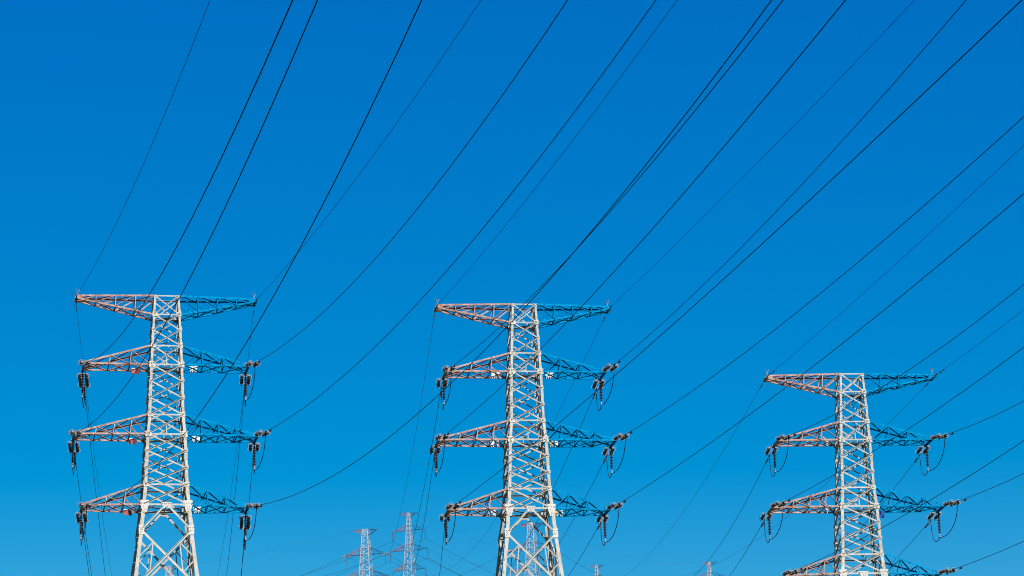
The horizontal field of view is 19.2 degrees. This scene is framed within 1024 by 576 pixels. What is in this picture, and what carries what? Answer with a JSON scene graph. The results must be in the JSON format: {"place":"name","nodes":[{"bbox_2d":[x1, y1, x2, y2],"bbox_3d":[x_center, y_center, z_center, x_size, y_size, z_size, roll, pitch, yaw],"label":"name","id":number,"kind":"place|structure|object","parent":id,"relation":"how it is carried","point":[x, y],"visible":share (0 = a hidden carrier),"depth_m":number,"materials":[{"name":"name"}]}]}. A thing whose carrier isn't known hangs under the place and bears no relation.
{"place":"outdoors","nodes":[
{"label":"outdoors","id":0,"kind":"place"},
{"bbox_2d":[0,0,1023,575],"label":"sky","id":1,"kind":"structure","parent":0,"point":[87,87],"materials":[{"name":"blue"}]},
{"bbox_3d":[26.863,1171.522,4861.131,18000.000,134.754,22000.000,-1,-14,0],"label":"terrain","id":2,"kind":"structure","parent":0,"visible":0},
{"bbox_2d":[71,289,257,575],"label":"transmission tower","id":3,"kind":"structure","parent":2,"relation":"on","point":[185,512],"depth_m":201.76,"materials":[{"name":"metal"}]},
{"bbox_2d":[71,441,74,466],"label":"jumper insulator","id":4,"kind":"object","parent":3,"relation":"hanging from","point":[72,452],"visible":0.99,"depth_m":201.09,"materials":[{"name":"red ceramic"}]},
{"bbox_2d":[67,441,79,457],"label":"strain insulator","id":5,"kind":"object","parent":3,"relation":"attached to","point":[69,445],"visible":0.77,"depth_m":203.10,"materials":[{"name":"brown ceramic"}]},
{"bbox_2d":[75,461,91,575],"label":"conductor wire","id":6,"kind":"object","parent":5,"relation":"attached to","point":[83,517],"visible":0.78,"depth_m":226.82,"materials":[{"name":"metal"}]},
{"bbox_2d":[68,429,82,435],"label":"strain insulator","id":7,"kind":"object","parent":3,"relation":"attached to","point":[72,432],"visible":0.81,"depth_m":196.43,"materials":[{"name":"grey ceramic"}]},
{"bbox_2d":[78,0,317,433],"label":"conductor wire","id":8,"kind":"object","parent":7,"relation":"attached to","point":[228,199],"visible":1,"depth_m":101.62,"materials":[{"name":"metal"}]},
{"bbox_2d":[79,512,82,538],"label":"jumper insulator","id":9,"kind":"object","parent":3,"relation":"hanging from","point":[80,523],"visible":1,"depth_m":200.01,"materials":[{"name":"red ceramic"}]},
{"bbox_2d":[75,512,87,527],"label":"strain insulator","id":10,"kind":"object","parent":3,"relation":"attached to","point":[78,516],"visible":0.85,"depth_m":201.93,"materials":[{"name":"brown ceramic"}]},
{"bbox_2d":[81,371,83,396],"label":"jumper insulator","id":11,"kind":"object","parent":3,"relation":"hanging from","point":[82,382],"visible":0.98,"depth_m":202.33,"materials":[{"name":"brown ceramic"}]},
{"bbox_2d":[77,373,89,387],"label":"strain insulator","id":12,"kind":"object","parent":3,"relation":"attached to","point":[79,377],"visible":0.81,"depth_m":204.60,"materials":[{"name":"brown ceramic"}]},
{"bbox_2d":[85,396,104,570],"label":"conductor wire","id":13,"kind":"object","parent":12,"relation":"attached to","point":[94,478],"visible":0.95,"depth_m":223.84,"materials":[{"name":"metal"}]},
{"bbox_2d":[77,502,90,507],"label":"strain insulator","id":14,"kind":"object","parent":3,"relation":"attached to","point":[81,505],"visible":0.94,"depth_m":195.37,"materials":[{"name":"grey ceramic"}]},
{"bbox_2d":[89,0,421,507],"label":"conductor wire","id":15,"kind":"object","parent":14,"relation":"attached to","point":[303,240],"visible":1,"depth_m":104.13,"materials":[{"name":"metal"}]},
{"bbox_2d":[78,360,91,365],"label":"strain insulator","id":16,"kind":"object","parent":3,"relation":"attached to","point":[81,362],"visible":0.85,"depth_m":197.69,"materials":[{"name":"grey ceramic"}]},
{"bbox_2d":[86,0,292,364],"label":"conductor wire","id":17,"kind":"object","parent":16,"relation":"attached to","point":[216,167],"visible":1,"depth_m":92.68,"materials":[{"name":"metal"}]},
{"bbox_2d":[75,302,111,574],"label":"earth wire","id":18,"kind":"object","parent":3,"relation":"attached to","point":[90,424],"visible":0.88,"depth_m":238.21,"materials":[{"name":"metal"}]},
{"bbox_2d":[69,1,209,304],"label":"earth wire","id":19,"kind":"object","parent":3,"relation":"attached to","point":[149,149],"visible":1,"depth_m":144.76,"materials":[{"name":"metal"}]},
{"bbox_2d":[218,306,254,571],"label":"earth wire","id":20,"kind":"object","parent":3,"relation":"attached to","point":[238,434],"visible":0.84,"depth_m":253.51,"materials":[{"name":"metal"}]},
{"bbox_2d":[239,515,251,533],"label":"strain insulator","id":21,"kind":"object","parent":3,"relation":"attached to","point":[241,522],"visible":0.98,"depth_m":204.07,"materials":[{"name":"brown ceramic"}]},
{"bbox_2d":[244,510,256,549],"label":"jumper cable","id":22,"kind":"object","parent":21,"relation":"hanging from","point":[251,535],"visible":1,"depth_m":200.96,"materials":[{"name":"metal"}]},
{"bbox_2d":[239,374,251,387],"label":"strain insulator","id":23,"kind":"object","parent":3,"relation":"attached to","point":[248,381],"visible":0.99,"depth_m":206.21,"materials":[{"name":"brown ceramic"}]},
{"bbox_2d":[226,394,243,575],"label":"conductor wire","id":24,"kind":"object","parent":23,"relation":"attached to","point":[236,477],"visible":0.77,"depth_m":238.82,"materials":[{"name":"metal"}]},
{"bbox_2d":[244,374,246,399],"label":"jumper insulator","id":25,"kind":"object","parent":3,"relation":"hanging from","point":[245,385],"visible":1,"depth_m":204.29,"materials":[{"name":"brown ceramic"}]},
{"bbox_2d":[244,513,246,539],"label":"jumper insulator","id":26,"kind":"object","parent":3,"relation":"hanging from","point":[245,525],"visible":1,"depth_m":201.95,"materials":[{"name":"red ceramic"}]},
{"bbox_2d":[244,360,259,367],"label":"strain insulator","id":27,"kind":"object","parent":3,"relation":"attached to","point":[254,365],"visible":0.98,"depth_m":199.72,"materials":[{"name":"grey ceramic"}]},
{"bbox_2d":[257,0,567,362],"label":"conductor wire","id":28,"kind":"object","parent":27,"relation":"attached to","point":[439,180],"visible":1,"depth_m":128.91,"materials":[{"name":"metal"}]},
{"bbox_2d":[245,503,260,509],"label":"strain insulator","id":29,"kind":"object","parent":3,"relation":"attached to","point":[249,505],"visible":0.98,"depth_m":197.42,"materials":[{"name":"grey ceramic"}]},
{"bbox_2d":[257,0,771,506],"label":"conductor wire","id":30,"kind":"object","parent":29,"relation":"attached to","point":[571,254],"visible":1,"depth_m":111.15,"materials":[{"name":"metal"}]},
{"bbox_2d":[248,442,259,454],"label":"strain insulator","id":31,"kind":"object","parent":3,"relation":"attached to","point":[256,445],"visible":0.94,"depth_m":204.89,"materials":[{"name":"brown ceramic"}]},
{"bbox_2d":[253,443,255,468],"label":"jumper insulator","id":32,"kind":"object","parent":3,"relation":"hanging from","point":[254,456],"visible":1,"depth_m":203.22,"materials":[{"name":"red ceramic"}]},
{"bbox_2d":[254,430,269,437],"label":"strain insulator","id":33,"kind":"object","parent":3,"relation":"attached to","point":[260,432],"visible":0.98,"depth_m":198.87,"materials":[{"name":"grey ceramic"}]},
{"bbox_2d":[267,0,655,431],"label":"conductor wire","id":34,"kind":"object","parent":33,"relation":"attached to","point":[269,430],"visible":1,"depth_m":128.53,"materials":[{"name":"metal"}]},
{"bbox_2d":[255,0,480,300],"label":"earth wire","id":35,"kind":"object","parent":3,"relation":"attached to","point":[380,145],"visible":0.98,"depth_m":152.53,"materials":[{"name":"metal"}]},
{"bbox_2d":[161,566,176,575],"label":"transmission tower","id":36,"kind":"structure","parent":2,"relation":"on","point":[171,569],"depth_m":1018.45,"materials":[{"name":"grey metal"}]},
{"bbox_2d":[346,529,388,575],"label":"transmission tower","id":37,"kind":"structure","parent":2,"relation":"on","point":[367,548],"depth_m":1015.81,"materials":[{"name":"grey metal"}]},
{"bbox_2d":[391,512,427,575],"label":"transmission tower","id":38,"kind":"structure","parent":2,"relation":"on","point":[410,515],"depth_m":1016.27,"materials":[{"name":"grey metal"}]},
{"bbox_2d":[434,300,617,575],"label":"transmission tower","id":39,"kind":"structure","parent":2,"relation":"on","point":[551,508],"depth_m":206.50,"materials":[{"name":"metal"}]},
{"bbox_2d":[392,312,434,544],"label":"earth wire","id":40,"kind":"object","parent":39,"relation":"attached to","point":[419,410],"visible":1,"depth_m":247.05,"materials":[{"name":"metal"}]},
{"bbox_2d":[429,445,440,456],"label":"strain insulator","id":41,"kind":"object","parent":39,"relation":"attached to","point":[431,450],"visible":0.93,"depth_m":207.91,"materials":[{"name":"brown ceramic"}]},
{"bbox_2d":[409,458,433,575],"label":"conductor wire","id":42,"kind":"object","parent":41,"relation":"attached to","point":[425,513],"visible":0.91,"depth_m":246.85,"materials":[{"name":"metal"}]},
{"bbox_2d":[435,447,437,472],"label":"jumper insulator","id":43,"kind":"object","parent":39,"relation":"hanging from","point":[436,458],"visible":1,"depth_m":206.10,"materials":[{"name":"black ceramic"}]},
{"bbox_2d":[434,436,444,476],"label":"jumper cable","id":44,"kind":"object","parent":43,"relation":"hanging from","point":[442,459],"visible":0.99,"depth_m":202.53,"materials":[{"name":"metal"}]},
{"bbox_2d":[434,433,449,440],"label":"strain insulator","id":45,"kind":"object","parent":39,"relation":"attached to","point":[439,436],"visible":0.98,"depth_m":201.45,"materials":[{"name":"grey ceramic"}]},
{"bbox_2d":[445,0,845,434],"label":"conductor wire","id":46,"kind":"object","parent":45,"relation":"attached to","point":[683,193],"visible":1,"depth_m":111.10,"materials":[{"name":"metal"}]},
{"bbox_2d":[436,378,448,390],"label":"strain insulator","id":47,"kind":"object","parent":39,"relation":"attached to","point":[438,381],"visible":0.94,"depth_m":208.99,"materials":[{"name":"brown ceramic"}]},
{"bbox_2d":[403,391,440,570],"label":"conductor wire","id":48,"kind":"object","parent":47,"relation":"attached to","point":[426,474],"visible":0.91,"depth_m":251.84,"materials":[{"name":"metal"}]},
{"bbox_2d":[439,514,451,521],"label":"strain insulator","id":49,"kind":"object","parent":39,"relation":"attached to","point":[441,517],"visible":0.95,"depth_m":206.66,"materials":[{"name":"brown ceramic"}]},
{"bbox_2d":[444,516,447,541],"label":"jumper insulator","id":50,"kind":"object","parent":39,"relation":"hanging from","point":[446,527],"visible":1,"depth_m":205.02,"materials":[{"name":"black ceramic"}]},
{"bbox_2d":[445,505,455,544],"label":"jumper cable","id":51,"kind":"object","parent":50,"relation":"hanging from","point":[453,528],"visible":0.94,"depth_m":200.86,"materials":[{"name":"metal"}]},
{"bbox_2d":[442,365,456,371],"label":"strain insulator","id":52,"kind":"object","parent":39,"relation":"attached to","point":[451,368],"visible":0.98,"depth_m":202.65,"materials":[{"name":"grey ceramic"}]},
{"bbox_2d":[452,0,782,366],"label":"conductor wire","id":53,"kind":"object","parent":52,"relation":"attached to","point":[647,167],"visible":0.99,"depth_m":114.99,"materials":[{"name":"metal"}]},
{"bbox_2d":[445,502,460,510],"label":"strain insulator","id":54,"kind":"object","parent":39,"relation":"attached to","point":[449,506],"visible":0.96,"depth_m":200.41,"materials":[{"name":"grey ceramic"}]},
{"bbox_2d":[458,0,1021,503],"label":"conductor wire","id":55,"kind":"object","parent":54,"relation":"attached to","point":[780,226],"visible":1,"depth_m":105.90,"materials":[{"name":"metal"}]},
{"bbox_2d":[437,313,606,574],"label":"earth wire","id":56,"kind":"object","parent":39,"relation":"attached to","point":[553,421],"visible":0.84,"depth_m":238.94,"materials":[{"name":"metal"}]},
{"bbox_2d":[436,0,676,307],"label":"earth wire","id":57,"kind":"object","parent":39,"relation":"attached to","point":[566,148],"visible":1,"depth_m":150.14,"materials":[{"name":"metal"}]},
{"bbox_2d":[591,379,604,392],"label":"strain insulator","id":58,"kind":"object","parent":39,"relation":"attached to","point":[596,383],"visible":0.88,"depth_m":210.71,"materials":[{"name":"grey ceramic"}]},
{"bbox_2d":[506,391,595,573],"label":"conductor wire","id":59,"kind":"object","parent":58,"relation":"attached to","point":[563,466],"visible":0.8,"depth_m":242.97,"materials":[{"name":"metal"}]},
{"bbox_2d":[599,380,602,405],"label":"jumper insulator","id":60,"kind":"object","parent":39,"relation":"hanging from","point":[600,392],"visible":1,"depth_m":208.76,"materials":[{"name":"brown ceramic"}]},
{"bbox_2d":[595,514,608,525],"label":"strain insulator","id":61,"kind":"object","parent":39,"relation":"attached to","point":[599,519],"visible":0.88,"depth_m":208.23,"materials":[{"name":"grey ceramic"}]},
{"bbox_2d":[603,516,606,542],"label":"jumper insulator","id":62,"kind":"object","parent":39,"relation":"hanging from","point":[604,529],"visible":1,"depth_m":206.41,"materials":[{"name":"red ceramic"}]},
{"bbox_2d":[602,446,615,458],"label":"strain insulator","id":63,"kind":"object","parent":39,"relation":"attached to","point":[605,451],"visible":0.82,"depth_m":209.32,"materials":[{"name":"grey ceramic"}]},
{"bbox_2d":[536,457,605,573],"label":"conductor wire","id":64,"kind":"object","parent":63,"relation":"attached to","point":[585,497],"visible":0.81,"depth_m":228.83,"materials":[{"name":"metal"}]},
{"bbox_2d":[602,363,618,371],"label":"strain insulator","id":65,"kind":"object","parent":39,"relation":"attached to","point":[615,366],"visible":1,"depth_m":204.55,"materials":[{"name":"grey ceramic"}]},
{"bbox_2d":[615,0,965,363],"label":"conductor wire","id":66,"kind":"object","parent":65,"relation":"attached to","point":[619,361],"visible":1,"depth_m":142.91,"materials":[{"name":"metal"}]},
{"bbox_2d":[610,447,612,472],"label":"jumper insulator","id":67,"kind":"object","parent":39,"relation":"hanging from","point":[611,457],"visible":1,"depth_m":207.69,"materials":[{"name":"red ceramic"}]},
{"bbox_2d":[607,435,625,477],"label":"jumper cable","id":68,"kind":"object","parent":67,"relation":"hanging from","point":[621,461],"visible":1,"depth_m":204.08,"materials":[{"name":"metal"}]},
{"bbox_2d":[606,502,622,509],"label":"strain insulator","id":69,"kind":"object","parent":39,"relation":"attached to","point":[618,505],"visible":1,"depth_m":202.16,"materials":[{"name":"grey ceramic"}]},
{"bbox_2d":[620,193,1023,502],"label":"conductor wire","id":70,"kind":"object","parent":69,"relation":"attached to","point":[839,345],"visible":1,"depth_m":140.64,"materials":[{"name":"metal"}]},
{"bbox_2d":[613,433,629,440],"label":"strain insulator","id":71,"kind":"object","parent":39,"relation":"attached to","point":[617,437],"visible":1,"depth_m":203.21,"materials":[{"name":"grey ceramic"}]},
{"bbox_2d":[627,116,1023,433],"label":"conductor wire","id":72,"kind":"object","parent":71,"relation":"attached to","point":[844,273],"visible":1,"depth_m":141.41,"materials":[{"name":"metal"}]},
{"bbox_2d":[609,0,914,311],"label":"earth wire","id":73,"kind":"object","parent":39,"relation":"attached to","point":[780,139],"visible":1,"depth_m":152.91,"materials":[{"name":"metal"}]},
{"bbox_2d":[511,523,549,575],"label":"transmission tower","id":74,"kind":"structure","parent":2,"relation":"on","point":[528,542],"depth_m":1019.99,"materials":[{"name":"grey metal"}]},
{"bbox_2d":[590,565,602,575],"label":"transmission tower","id":75,"kind":"structure","parent":2,"relation":"on","point":[597,574],"depth_m":1189.01,"materials":[{"name":"grey metal"}]},
{"bbox_2d":[700,562,723,575],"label":"transmission tower","id":76,"kind":"structure","parent":2,"relation":"on","point":[710,570],"depth_m":1188.98,"materials":[{"name":"grey metal"}]},
{"bbox_2d":[763,368,945,575],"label":"transmission tower","id":77,"kind":"structure","parent":2,"relation":"on","point":[878,514],"depth_m":212.90,"materials":[{"name":"metal"}]},
{"bbox_2d":[630,383,762,571],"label":"earth wire","id":78,"kind":"object","parent":77,"relation":"attached to","point":[712,468],"visible":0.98,"depth_m":258.66,"materials":[{"name":"metal"}]},
{"bbox_2d":[759,512,772,522],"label":"strain insulator","id":79,"kind":"object","parent":77,"relation":"attached to","point":[762,516],"visible":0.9,"depth_m":214.27,"materials":[{"name":"grey ceramic"}]},
{"bbox_2d":[764,446,776,457],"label":"strain insulator","id":80,"kind":"object","parent":77,"relation":"attached to","point":[767,450],"visible":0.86,"depth_m":216.12,"materials":[{"name":"grey ceramic"}]},
{"bbox_2d":[695,456,768,574],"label":"conductor wire","id":81,"kind":"object","parent":80,"relation":"attached to","point":[740,511],"visible":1,"depth_m":246.09,"materials":[{"name":"metal"}]},
{"bbox_2d":[773,447,776,472],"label":"jumper insulator","id":82,"kind":"object","parent":77,"relation":"hanging from","point":[774,458],"visible":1,"depth_m":213.68,"materials":[{"name":"brown ceramic"}]},
{"bbox_2d":[769,437,788,476],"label":"jumper cable","id":83,"kind":"object","parent":82,"relation":"hanging from","point":[784,462],"visible":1,"depth_m":210.28,"materials":[{"name":"metal"}]},
{"bbox_2d":[770,500,786,507],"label":"strain insulator","id":84,"kind":"object","parent":77,"relation":"attached to","point":[775,504],"visible":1,"depth_m":208.39,"materials":[{"name":"grey ceramic"}]},
{"bbox_2d":[784,347,1023,501],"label":"conductor wire","id":85,"kind":"object","parent":84,"relation":"attached to","point":[911,426],"visible":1,"depth_m":168.07,"materials":[{"name":"metal"}]},
{"bbox_2d":[775,434,791,440],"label":"strain insulator","id":86,"kind":"object","parent":77,"relation":"attached to","point":[783,437],"visible":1,"depth_m":209.38,"materials":[{"name":"grey ceramic"}]},
{"bbox_2d":[791,284,1023,435],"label":"conductor wire","id":87,"kind":"object","parent":86,"relation":"attached to","point":[915,365],"visible":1,"depth_m":169.71,"materials":[{"name":"metal"}]},
{"bbox_2d":[782,569,798,575],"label":"strain insulator","id":88,"kind":"object","parent":77,"relation":"attached to","point":[788,572],"visible":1,"depth_m":207.27,"materials":[{"name":"grey ceramic"}]},
{"bbox_2d":[797,440,1023,569],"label":"conductor wire","id":89,"kind":"object","parent":88,"relation":"attached to","point":[915,508],"visible":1,"depth_m":171.29,"materials":[{"name":"metal"}]},
{"bbox_2d":[685,383,928,575],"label":"earth wire","id":90,"kind":"object","parent":77,"relation":"attached to","point":[830,479],"visible":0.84,"depth_m":269.36,"materials":[{"name":"metal"}]},
{"bbox_2d":[766,145,1023,380],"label":"earth wire","id":91,"kind":"object","parent":77,"relation":"attached to","point":[895,264],"visible":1,"depth_m":173.71,"materials":[{"name":"metal"}]},
{"bbox_2d":[915,446,928,457],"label":"strain insulator","id":92,"kind":"object","parent":77,"relation":"attached to","point":[919,450],"visible":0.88,"depth_m":217.11,"materials":[{"name":"grey ceramic"}]},
{"bbox_2d":[807,457,918,573],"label":"conductor wire","id":93,"kind":"object","parent":92,"relation":"attached to","point":[917,458],"visible":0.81,"depth_m":234.63,"materials":[{"name":"metal"}]},
{"bbox_2d":[925,446,928,470],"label":"jumper insulator","id":94,"kind":"object","parent":77,"relation":"hanging from","point":[927,455],"visible":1,"depth_m":214.52,"materials":[{"name":"brown ceramic"}]},
{"bbox_2d":[920,436,944,475],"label":"jumper cable","id":95,"kind":"object","parent":94,"relation":"hanging from","point":[939,461],"visible":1,"depth_m":211.07,"materials":[{"name":"metal"}]},
{"bbox_2d":[928,511,941,523],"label":"strain insulator","id":96,"kind":"object","parent":77,"relation":"attached to","point":[930,518],"visible":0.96,"depth_m":215.96,"materials":[{"name":"grey ceramic"}]},
{"bbox_2d":[931,502,957,541],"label":"jumper cable","id":97,"kind":"object","parent":96,"relation":"hanging from","point":[950,530],"visible":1,"depth_m":210.46,"materials":[{"name":"metal"}]},
{"bbox_2d":[930,433,947,439],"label":"strain insulator","id":98,"kind":"object","parent":77,"relation":"attached to","point":[939,436],"visible":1,"depth_m":210.29,"materials":[{"name":"grey ceramic"}]},
{"bbox_2d":[946,401,1023,434],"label":"conductor wire","id":99,"kind":"object","parent":98,"relation":"attached to","point":[987,418],"visible":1,"depth_m":196.49,"materials":[{"name":"metal"}]},
{"bbox_2d":[937,512,940,537],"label":"jumper insulator","id":100,"kind":"object","parent":77,"relation":"hanging from","point":[939,526],"visible":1,"depth_m":213.38,"materials":[{"name":"red ceramic"}]},
{"bbox_2d":[938,567,956,574],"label":"strain insulator","id":101,"kind":"object","parent":77,"relation":"attached to","point":[947,571],"visible":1,"depth_m":207.67,"materials":[{"name":"grey ceramic"}]},
{"bbox_2d":[955,541,1023,568],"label":"conductor wire","id":102,"kind":"object","parent":101,"relation":"attached to","point":[961,567],"visible":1,"depth_m":197.75,"materials":[{"name":"metal"}]},
{"bbox_2d":[942,499,960,506],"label":"strain insulator","id":103,"kind":"object","parent":77,"relation":"attached to","point":[950,503],"visible":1,"depth_m":209.16,"materials":[{"name":"grey ceramic"}]},
{"bbox_2d":[934,309,1023,379],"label":"earth wire","id":104,"kind":"object","parent":77,"relation":"attached to","point":[971,349],"visible":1,"depth_m":204.69,"materials":[{"name":"metal"}]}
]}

